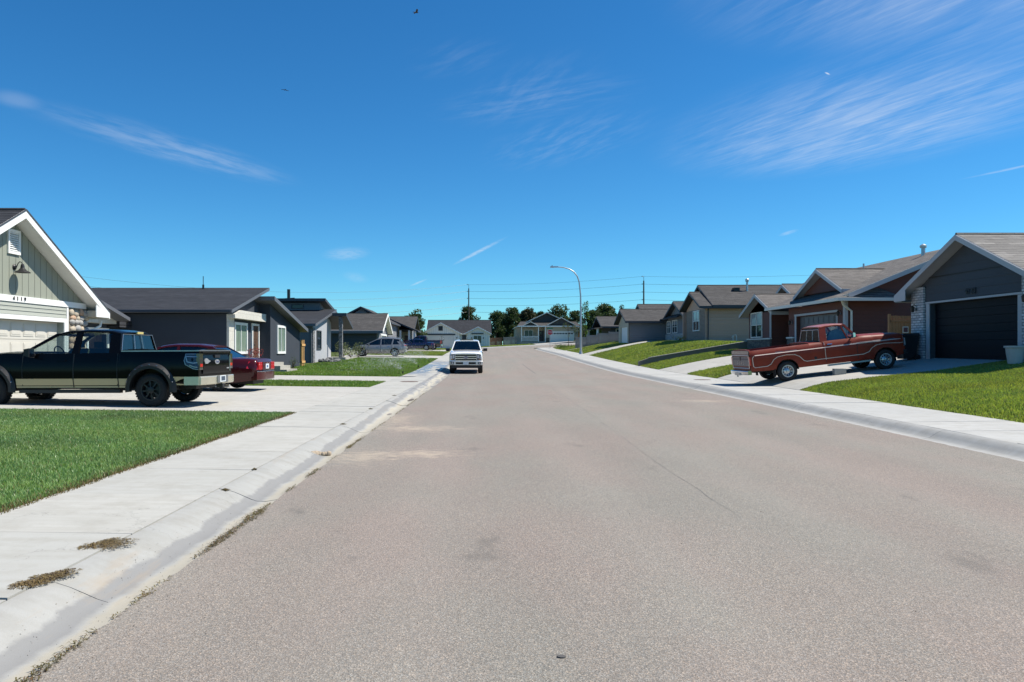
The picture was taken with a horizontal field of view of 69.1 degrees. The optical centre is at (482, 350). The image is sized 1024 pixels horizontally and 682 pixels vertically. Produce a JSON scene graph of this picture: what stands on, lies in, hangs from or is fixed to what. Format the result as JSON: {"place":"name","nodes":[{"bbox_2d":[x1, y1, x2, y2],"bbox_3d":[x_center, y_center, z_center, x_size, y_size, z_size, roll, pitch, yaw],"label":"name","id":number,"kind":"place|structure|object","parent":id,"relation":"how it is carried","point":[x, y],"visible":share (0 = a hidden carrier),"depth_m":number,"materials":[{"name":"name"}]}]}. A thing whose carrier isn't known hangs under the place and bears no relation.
{"place":"outdoors","nodes":[
{"label":"outdoors","id":0,"kind":"place"},
{"bbox_2d":[0,408,296,514],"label":"lawn grass","id":1,"kind":"structure","parent":0,"point":[140,435],"depth_m":11.64,"materials":[{"name":"plant"}]},
{"bbox_2d":[0,386,367,412],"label":"driveway","id":2,"kind":"structure","parent":0,"point":[294,399],"depth_m":19.62,"materials":[{"name":"concrete"}]},
{"bbox_2d":[0,329,233,406],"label":"pickup truck","id":3,"kind":"object","parent":2,"relation":"on","point":[151,374],"visible":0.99,"depth_m":17.72,"materials":[{"name":"black paint"}]},
{"bbox_2d":[123,343,274,390],"bbox_3d":[-9.710,0.519,24.349,5.470,1.500,2.271,0,0,1],"label":"sedan","id":4,"kind":"object","parent":2,"relation":"on","point":[245,370],"visible":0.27,"depth_m":23.65,"materials":[{"name":"red paint"}]},
{"bbox_2d":[0,351,450,603],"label":"sidewalk","id":5,"kind":"structure","parent":0,"point":[47,535],"depth_m":7.65,"materials":[{"name":"concrete"}]},
{"bbox_2d":[7,568,80,589],"bbox_3d":[-2.822,1.453,4.769,0.250,0.024,0.493,0,0,18],"label":"weed mat","id":6,"kind":"object","parent":5,"relation":"on","point":[49,576],"visible":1,"depth_m":4.74,"materials":[{"name":"plant"}]},
{"bbox_2d":[78,537,139,549],"bbox_3d":[-2.830,1.452,5.621,0.347,0.024,0.425,0,0,25],"label":"weed mat","id":7,"kind":"object","parent":5,"relation":"on","point":[104,543],"visible":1,"depth_m":5.60,"materials":[{"name":"plant"}]},
{"bbox_2d":[230,379,385,386],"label":"lawn grass","id":8,"kind":"structure","parent":0,"point":[325,383],"depth_m":28.18,"materials":[{"name":"plant"}]},
{"bbox_2d":[272,375,396,380],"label":"driveway","id":9,"kind":"structure","parent":0,"point":[318,378],"depth_m":33.82,"materials":[{"name":"concrete"}]},
{"bbox_2d":[343,355,440,357],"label":"driveway","id":10,"kind":"structure","parent":0,"point":[405,356],"depth_m":70.27,"materials":[{"name":"concrete"}]},
{"bbox_2d":[351,337,406,355],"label":"crossover","id":11,"kind":"object","parent":10,"relation":"on","point":[393,346],"visible":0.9,"depth_m":69.33,"materials":[{"name":"grey paint"}]},
{"bbox_2d":[368,345,379,352],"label":"door","id":12,"kind":"structure","parent":11,"relation":"in","point":[371,348],"depth_m":69.24,"materials":[{"name":"grey paint"}]},
{"bbox_2d":[366,339,398,344],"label":"side window","id":13,"kind":"structure","parent":11,"relation":"in","point":[384,341],"depth_m":69.42,"materials":[{"name":"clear glass"}]},
{"bbox_2d":[381,345,390,351],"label":"door","id":14,"kind":"structure","parent":11,"relation":"in","point":[384,348],"depth_m":69.27,"materials":[{"name":"grey paint"}]},
{"bbox_2d":[345,351,449,355],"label":"lawn grass","id":15,"kind":"structure","parent":0,"point":[428,353],"depth_m":78.00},
{"bbox_2d":[407,349,445,350],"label":"driveway","id":16,"kind":"structure","parent":0,"point":[424,350],"depth_m":95.77,"materials":[{"name":"concrete"}]},
{"bbox_2d":[405,339,434,349],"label":"sedan","id":17,"kind":"object","parent":16,"relation":"on","point":[418,344],"visible":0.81,"depth_m":95.63,"materials":[{"name":"blue paint"}]},
{"bbox_2d":[403,336,443,349],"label":"pickup truck","id":18,"kind":"object","parent":16,"relation":"on","point":[438,343],"visible":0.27,"depth_m":98.47,"materials":[{"name":"blue paint"}]},
{"bbox_2d":[415,348,451,349],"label":"lawn grass","id":19,"kind":"structure","parent":0,"point":[435,349],"depth_m":101.58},
{"bbox_2d":[0,340,1021,512],"bbox_3d":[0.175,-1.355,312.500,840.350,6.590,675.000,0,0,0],"label":"ground","id":20,"kind":"structure","parent":0,"point":[333,354],"depth_m":24.33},
{"bbox_2d":[0,208,110,393],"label":"house","id":21,"kind":"structure","parent":20,"relation":"on","point":[46,291],"depth_m":22.35,"materials":[{"name":"green"}]},
{"bbox_2d":[0,319,56,393],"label":"garage door","id":22,"kind":"structure","parent":21,"relation":"in","point":[15,335],"depth_m":22.15,"materials":[{"name":"metal"}]},
{"bbox_2d":[86,276,307,371],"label":"house","id":23,"kind":"structure","parent":20,"relation":"on","point":[241,320],"depth_m":37.70,"materials":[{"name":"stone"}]},
{"bbox_2d":[89,335,101,348],"bbox_3d":[-17.829,0.250,32.425,0.102,2.300,4.654,0,0,0],"label":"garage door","id":24,"kind":"structure","parent":23,"relation":"in","point":[97,338],"depth_m":34.04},
{"bbox_2d":[234,322,247,353],"bbox_3d":[-12.375,-0.625,38.075,0.070,1.610,2.010,0,0,0],"label":"window","id":25,"kind":"structure","parent":23,"relation":"in","point":[240,329],"depth_m":38.04,"materials":[{"name":"glass"}]},
{"bbox_2d":[277,325,285,353],"bbox_3d":[-11.735,-0.635,43.350,0.070,1.650,1.780,0,0,0],"label":"window","id":26,"kind":"structure","parent":23,"relation":"in","point":[281,330],"depth_m":43.33,"materials":[{"name":"white paint"}]},
{"bbox_2d":[0,364,449,681],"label":"kerb","id":27,"kind":"structure","parent":20,"relation":"on","point":[29,614],"depth_m":5.49,"materials":[{"name":"concrete"}]},
{"bbox_2d":[8,427,368,675],"bbox_3d":[-2.373,1.538,9.501,0.429,0.142,12.998,0,0,0],"label":"grit","id":28,"kind":"object","parent":27,"relation":"on","point":[142,565],"visible":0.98,"depth_m":4.97,"materials":[{"name":"gravel"}]},
{"bbox_2d":[14,393,423,681],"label":"weeds","id":29,"kind":"object","parent":27,"relation":"on","point":[247,517],"visible":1,"depth_m":5.67,"materials":[{"name":"plant"}]},
{"bbox_2d":[311,451,331,455],"bbox_3d":[-2.453,1.556,11.152,0.378,0.104,0.145,0,0,-20],"label":"dirt clod","id":30,"kind":"object","parent":27,"relation":"on","point":[327,453],"visible":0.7,"depth_m":11.13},
{"bbox_2d":[247,347,262,356],"bbox_3d":[-11.897,0.501,38.907,0.956,1.354,0.729,0,0,-35],"label":"bush","id":31,"kind":"object","parent":20,"relation":"on","point":[254,353],"visible":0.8,"depth_m":38.88,"materials":[{"name":"red plant"}]},
{"bbox_2d":[289,355,298,368],"bbox_3d":[-11.061,0.741,43.407,0.672,0.925,0.808,0,0,0],"label":"shrub","id":32,"kind":"object","parent":20,"relation":"on","point":[294,361],"visible":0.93,"depth_m":43.38,"materials":[{"name":"green plant"}]},
{"bbox_2d":[300,340,304,365],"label":"cedar gate","id":33,"kind":"structure","parent":20,"relation":"on","point":[302,345],"depth_m":48.16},
{"bbox_2d":[277,289,356,362],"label":"house","id":34,"kind":"structure","parent":20,"relation":"on","point":[319,318],"depth_m":59.80,"materials":[{"name":"grey paint"}]},
{"bbox_2d":[291,304,303,307],"bbox_3d":[-15.250,-3.640,61.275,1.000,0.340,0.070,0,0,0],"label":"window","id":35,"kind":"structure","parent":34,"relation":"in","point":[292,305],"depth_m":61.28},
{"bbox_2d":[316,330,321,349],"bbox_3d":[-12.475,-0.800,56.700,0.070,1.460,1.560,0,0,0],"label":"window","id":36,"kind":"structure","parent":34,"relation":"in","point":[318,333],"depth_m":56.58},
{"bbox_2d":[318,357,340,362],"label":"rocks","id":37,"kind":"object","parent":20,"relation":"on","point":[329,359],"depth_m":55.28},
{"bbox_2d":[335,341,350,355],"bbox_3d":[-12.031,-0.071,63.377,1.417,1.696,1.784,0,0,0],"label":"shrub","id":38,"kind":"object","parent":20,"relation":"on","point":[345,346],"visible":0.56,"depth_m":63.38,"materials":[{"name":"green plant"}]},
{"bbox_2d":[343,348,357,356],"bbox_3d":[-11.118,0.162,62.152,1.438,0.830,1.137,0,0,-14],"label":"flower bush","id":39,"kind":"object","parent":20,"relation":"on","point":[349,355],"visible":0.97,"depth_m":62.05,"materials":[{"name":"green plant"}]},
{"bbox_2d":[275,357,437,376],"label":"lawn grass","id":40,"kind":"structure","parent":20,"relation":"on","point":[379,366],"depth_m":46.38,"materials":[{"name":"plant"}]},
{"bbox_2d":[349,342,365,356],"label":"shrub","id":41,"kind":"object","parent":20,"relation":"on","point":[358,350],"visible":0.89,"depth_m":66.03,"materials":[{"name":"green plant"}]},
{"bbox_2d":[331,306,400,351],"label":"house","id":42,"kind":"structure","parent":20,"relation":"on","point":[369,326],"depth_m":82.92,"materials":[{"name":"grey"}]},
{"bbox_2d":[389,316,420,340],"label":"house","id":43,"kind":"structure","parent":20,"relation":"on","point":[408,328],"depth_m":104.85,"materials":[{"name":"grey"}]},
{"bbox_2d":[404,309,427,335],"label":"pine tree","id":44,"kind":"object","parent":20,"relation":"on","point":[421,321],"visible":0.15,"depth_m":131.66,"materials":[{"name":"green plant"}]},
{"bbox_2d":[424,320,491,347],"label":"house","id":45,"kind":"structure","parent":20,"relation":"on","point":[450,332],"depth_m":137.00,"materials":[{"name":"white"}]},
{"bbox_2d":[428,335,453,347],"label":"garage door","id":46,"kind":"structure","parent":45,"relation":"in","point":[430,337],"depth_m":136.99,"materials":[{"name":"white paint"}]},
{"bbox_2d":[473,335,481,342],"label":"window","id":47,"kind":"structure","parent":45,"relation":"in","point":[475,337],"depth_m":136.99,"materials":[{"name":"glass"}]},
{"bbox_2d":[467,284,468,319],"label":"utility pole","id":48,"kind":"object","parent":20,"relation":"on","point":[468,302],"visible":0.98,"depth_m":169.87,"materials":[{"name":"brown wood"}]},
{"bbox_2d":[90,284,765,299],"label":"power line","id":49,"kind":"object","parent":48,"relation":"attached to","point":[506,291],"visible":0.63,"depth_m":160.53,"materials":[{"name":"black metal"}]},
{"bbox_2d":[88,275,801,292],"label":"power line","id":50,"kind":"object","parent":48,"relation":"attached to","point":[426,288],"visible":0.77,"depth_m":150.92,"materials":[{"name":"black metal"}]},
{"bbox_2d":[341,292,667,307],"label":"power line","id":51,"kind":"object","parent":48,"relation":"attached to","point":[510,298],"visible":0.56,"depth_m":159.48,"materials":[{"name":"black metal"}]},
{"bbox_2d":[428,308,627,316],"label":"power line","id":52,"kind":"object","parent":48,"relation":"attached to","point":[514,312],"visible":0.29,"depth_m":163.42,"materials":[{"name":"black metal"}]},
{"bbox_2d":[392,300,681,312],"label":"power line","id":53,"kind":"object","parent":48,"relation":"attached to","point":[526,305],"visible":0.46,"depth_m":163.18,"materials":[{"name":"black metal"}]},
{"bbox_2d":[458,306,480,319],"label":"pine tree","id":54,"kind":"object","parent":20,"relation":"on","point":[464,315],"visible":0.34,"depth_m":171.12,"materials":[{"name":"green plant"}]},
{"bbox_2d":[490,337,502,344],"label":"wooden fence","id":55,"kind":"object","parent":20,"relation":"on","point":[496,341],"visible":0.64,"depth_m":144.49,"materials":[{"name":"brown wood"}]},
{"bbox_2d":[488,310,505,340],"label":"pine tree","id":56,"kind":"object","parent":20,"relation":"on","point":[496,319],"visible":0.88,"depth_m":162.31,"materials":[{"name":"green plant"}]},
{"bbox_2d":[503,337,515,344],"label":"wooden fence","id":57,"kind":"object","parent":20,"relation":"on","point":[509,340],"visible":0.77,"depth_m":144.19,"materials":[{"name":"grey wood"}]},
{"bbox_2d":[501,307,520,336],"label":"pine tree","id":58,"kind":"object","parent":20,"relation":"on","point":[509,318],"visible":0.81,"depth_m":163.99,"materials":[{"name":"green plant"}]},
{"bbox_2d":[517,307,536,322],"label":"pine tree","id":59,"kind":"object","parent":20,"relation":"on","point":[524,317],"visible":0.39,"depth_m":167.19,"materials":[{"name":"green plant"}]},
{"bbox_2d":[481,340,574,346],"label":"lawn grass","id":60,"kind":"structure","parent":20,"relation":"on","point":[508,345],"depth_m":130.82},
{"bbox_2d":[513,312,579,343],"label":"house","id":61,"kind":"structure","parent":20,"relation":"on","point":[533,331],"depth_m":145.00,"materials":[{"name":"beige"}]},
{"bbox_2d":[524,330,532,337],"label":"window","id":62,"kind":"structure","parent":61,"relation":"in","point":[526,332],"depth_m":147.18,"materials":[{"name":"glass"}]},
{"bbox_2d":[539,331,543,340],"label":"door","id":63,"kind":"structure","parent":61,"relation":"in","point":[541,333],"depth_m":147.14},
{"bbox_2d":[550,332,572,342],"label":"garage door","id":64,"kind":"structure","parent":61,"relation":"in","point":[556,336],"depth_m":145.00,"materials":[{"name":"white paint"}]},
{"bbox_2d":[548,304,570,319],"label":"tree","id":65,"kind":"object","parent":20,"relation":"on","point":[558,311],"visible":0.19,"depth_m":167.30,"materials":[{"name":"green plant"}]},
{"bbox_2d":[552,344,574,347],"bbox_3d":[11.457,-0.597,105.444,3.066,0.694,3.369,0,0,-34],"label":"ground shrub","id":66,"kind":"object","parent":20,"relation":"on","point":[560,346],"visible":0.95,"depth_m":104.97,"materials":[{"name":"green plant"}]},
{"bbox_2d":[562,323,576,344],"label":"sapling","id":67,"kind":"object","parent":20,"relation":"on","point":[569,330],"visible":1,"depth_m":111.84,"materials":[{"name":"green plant"}]},
{"bbox_2d":[568,310,583,330],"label":"pine tree","id":68,"kind":"object","parent":20,"relation":"on","point":[574,315],"visible":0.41,"depth_m":149.41,"materials":[{"name":"green plant"}]},
{"bbox_2d":[553,343,601,349],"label":"lawn grass","id":69,"kind":"structure","parent":20,"relation":"on","point":[568,348],"depth_m":102.03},
{"bbox_2d":[578,301,589,336],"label":"poplar tree","id":70,"kind":"object","parent":20,"relation":"on","point":[585,312],"visible":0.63,"depth_m":112.98,"materials":[{"name":"green plant"}]},
{"bbox_2d":[578,309,603,336],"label":"pine tree","id":71,"kind":"object","parent":20,"relation":"on","point":[592,316],"visible":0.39,"depth_m":141.10,"materials":[{"name":"green plant"}]},
{"bbox_2d":[575,332,618,347],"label":"wooden fence","id":72,"kind":"object","parent":20,"relation":"on","point":[600,338],"visible":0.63,"depth_m":96.99,"materials":[{"name":"grey wood"}]},
{"bbox_2d":[585,316,618,340],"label":"house","id":73,"kind":"structure","parent":20,"relation":"on","point":[604,324],"depth_m":103.60,"materials":[{"name":"stone"}]},
{"bbox_2d":[595,303,617,315],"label":"tree","id":74,"kind":"object","parent":20,"relation":"on","point":[606,309],"visible":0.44,"depth_m":148.57,"materials":[{"name":"green plant"}]},
{"bbox_2d":[642,281,644,303],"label":"utility pole","id":75,"kind":"object","parent":20,"relation":"on","point":[643,299],"visible":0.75,"depth_m":149.88,"materials":[{"name":"brown wood"}]},
{"bbox_2d":[614,301,683,343],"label":"house","id":76,"kind":"structure","parent":20,"relation":"on","point":[648,322],"depth_m":79.98,"materials":[{"name":"beige"}]},
{"bbox_2d":[622,327,626,342],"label":"garage door","id":77,"kind":"structure","parent":76,"relation":"in","point":[624,330],"depth_m":83.13,"materials":[{"name":"white paint"}]},
{"bbox_2d":[667,321,670,333],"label":"window","id":78,"kind":"structure","parent":76,"relation":"in","point":[668,322],"depth_m":78.58,"materials":[{"name":"glass"}]},
{"bbox_2d":[672,320,676,332],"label":"window","id":79,"kind":"structure","parent":76,"relation":"in","point":[674,322],"depth_m":76.30,"materials":[{"name":"glass"}]},
{"bbox_2d":[590,340,742,365],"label":"lawn grass","id":80,"kind":"structure","parent":20,"relation":"on","point":[643,351],"depth_m":59.69,"materials":[{"name":"plant"}]},
{"bbox_2d":[638,341,746,365],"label":"retaining wall","id":81,"kind":"structure","parent":20,"relation":"on","point":[737,345],"depth_m":50.78,"materials":[{"name":"concrete"}]},
{"bbox_2d":[640,348,746,368],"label":"lawn grass","id":82,"kind":"structure","parent":20,"relation":"on","point":[667,363],"depth_m":47.91,"materials":[{"name":"plant"}]},
{"bbox_2d":[688,364,733,377],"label":"lawn grass","id":83,"kind":"structure","parent":20,"relation":"on","point":[717,372],"depth_m":36.66,"materials":[{"name":"plant"}]},
{"bbox_2d":[679,279,780,340],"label":"house","id":84,"kind":"structure","parent":20,"relation":"on","point":[711,312],"depth_m":62.37,"materials":[{"name":"beige"}]},
{"bbox_2d":[693,310,699,330],"bbox_3d":[18.475,-2.550,64.150,0.070,1.760,1.860,0,0,0],"label":"window","id":85,"kind":"structure","parent":84,"relation":"in","point":[696,314],"depth_m":64.05,"materials":[{"name":"glass"}]},
{"bbox_2d":[536,348,1023,461],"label":"kerb","id":86,"kind":"structure","parent":20,"relation":"on","point":[1007,449],"depth_m":15.68,"materials":[{"name":"concrete"}]},
{"bbox_2d":[739,244,938,348],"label":"house","id":87,"kind":"structure","parent":20,"relation":"on","point":[859,300],"depth_m":39.57,"materials":[{"name":"red"}]},
{"bbox_2d":[750,312,762,337],"bbox_3d":[17.975,-1.660,48.675,0.070,1.660,1.990,0,0,0],"label":"window","id":88,"kind":"structure","parent":87,"relation":"in","point":[756,319],"depth_m":48.65,"materials":[{"name":"glass"}]},
{"bbox_2d":[800,313,835,333],"bbox_3d":[18.229,-0.785,40.100,0.102,2.270,4.804,0,0,0],"label":"garage door","id":89,"kind":"structure","parent":87,"relation":"in","point":[805,321],"depth_m":40.07,"materials":[{"name":"metal"}]},
{"bbox_2d":[888,314,910,333],"bbox_3d":[20.600,-0.590,34.205,3.800,2.180,0.110,0,0,0],"label":"wooden fence","id":90,"kind":"object","parent":20,"relation":"on","point":[896,324],"visible":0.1,"depth_m":34.19,"materials":[{"name":"brown wood"}]},
{"bbox_2d":[903,327,907,332],"bbox_3d":[19.450,-0.950,34.118,0.260,0.300,0.024,0,0,0],"label":"notice","id":91,"kind":"object","parent":90,"relation":"attached to","point":[905,329],"visible":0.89,"depth_m":34.11,"materials":[{"name":"white paint"}]},
{"bbox_2d":[801,360,1023,422],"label":"lawn grass","id":92,"kind":"structure","parent":20,"relation":"on","point":[977,387],"depth_m":20.12,"materials":[{"name":"plant"}]},
{"bbox_2d":[894,233,1023,361],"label":"house","id":93,"kind":"structure","parent":20,"relation":"on","point":[962,294],"depth_m":26.69,"materials":[{"name":"stone"}]},
{"bbox_2d":[935,296,1017,359],"bbox_3d":[17.740,-0.660,26.625,0.080,2.320,4.754,0,0,0],"label":"garage door","id":94,"kind":"structure","parent":93,"relation":"in","point":[972,329],"depth_m":26.59,"materials":[{"name":"metal"}]},
{"bbox_2d":[1003,346,1023,363],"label":"planter","id":95,"kind":"object","parent":20,"relation":"on","point":[1014,354],"visible":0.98,"depth_m":23.57,"materials":[{"name":"white ceramic"}]},
{"bbox_2d":[0,0,1023,344],"label":"sky","id":96,"kind":"structure","parent":0,"point":[684,145],"materials":[{"name":"blue"}]},
{"bbox_2d":[27,348,1023,681],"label":"road","id":97,"kind":"structure","parent":0,"point":[829,550],"depth_m":5.69,"materials":[{"name":"asphalt"}]},
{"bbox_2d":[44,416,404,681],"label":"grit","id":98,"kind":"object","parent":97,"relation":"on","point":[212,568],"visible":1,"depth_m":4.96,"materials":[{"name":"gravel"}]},
{"bbox_2d":[446,339,486,372],"bbox_3d":[-0.950,0.310,45.870,2.497,1.985,6.105,0,1,0],"label":"pickup truck","id":99,"kind":"object","parent":97,"relation":"on","point":[466,353],"visible":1,"depth_m":43.08,"materials":[{"name":"white paint"}]},
{"bbox_2d":[540,380,735,513],"bbox_3d":[2.632,1.465,24.850,0.091,0.235,35.702,0,0,1],"label":"road seam","id":100,"kind":"object","parent":97,"relation":"on","point":[667,469],"visible":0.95,"depth_m":9.14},
{"bbox_2d":[481,344,574,348],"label":"cross road","id":101,"kind":"structure","parent":0,"point":[542,346],"depth_m":120.30,"materials":[{"name":"asphalt"}]},
{"bbox_2d":[481,343,574,347],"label":"cross pavement","id":102,"kind":"structure","parent":0,"point":[527,345],"depth_m":126.43,"materials":[{"name":"concrete"}]},
{"bbox_2d":[535,341,574,344],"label":"driveway","id":103,"kind":"structure","parent":0,"point":[554,342],"depth_m":131.01,"materials":[{"name":"concrete"}]},
{"bbox_2d":[567,340,652,353],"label":"lawn grass","id":104,"kind":"structure","parent":0,"point":[591,348],"depth_m":85.36,"materials":[{"name":"plant"}]},
{"bbox_2d":[585,341,650,354],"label":"driveway","id":105,"kind":"structure","parent":0,"point":[605,349],"depth_m":77.52,"materials":[{"name":"concrete"}]},
{"bbox_2d":[659,356,731,373],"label":"driveway","id":106,"kind":"structure","parent":0,"point":[687,368],"depth_m":42.63,"materials":[{"name":"concrete"}]},
{"bbox_2d":[540,347,1023,443],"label":"sidewalk","id":107,"kind":"structure","parent":0,"point":[1002,430],"depth_m":18.32,"materials":[{"name":"concrete"}]},
{"bbox_2d":[547,328,552,334],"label":"stop sign","id":108,"kind":"object","parent":107,"relation":"on","point":[549,332],"visible":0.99,"depth_m":112.48,"materials":[{"name":"metal"}]},
{"bbox_2d":[550,265,582,353],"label":"street lamp","id":109,"kind":"object","parent":107,"relation":"on","point":[580,351],"visible":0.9,"depth_m":78.92,"materials":[{"name":"grey"}]},
{"bbox_2d":[832,369,845,374],"bbox_3d":[13.150,0.779,27.350,0.420,0.220,0.200,0,0,0],"label":"concrete block","id":110,"kind":"object","parent":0,"point":[838,371],"depth_m":27.25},
{"bbox_2d":[717,357,1000,389],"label":"driveway","id":111,"kind":"structure","parent":0,"point":[809,376],"depth_m":27.46,"materials":[{"name":"concrete"}]},
{"bbox_2d":[731,324,906,380],"bbox_3d":[12.742,-0.007,28.474,6.170,1.920,2.140,-7,0,-1],"label":"pickup truck","id":112,"kind":"object","parent":111,"relation":"on","point":[815,345],"visible":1,"depth_m":27.55,"materials":[{"name":"red paint"}]},
{"bbox_2d":[897,333,920,359],"bbox_3d":[17.050,-0.148,29.750,0.780,1.090,0.640,0,0,0],"label":"wheelie bin","id":113,"kind":"object","parent":111,"relation":"on","point":[911,342],"visible":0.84,"depth_m":29.48,"materials":[{"name":"plastic"}]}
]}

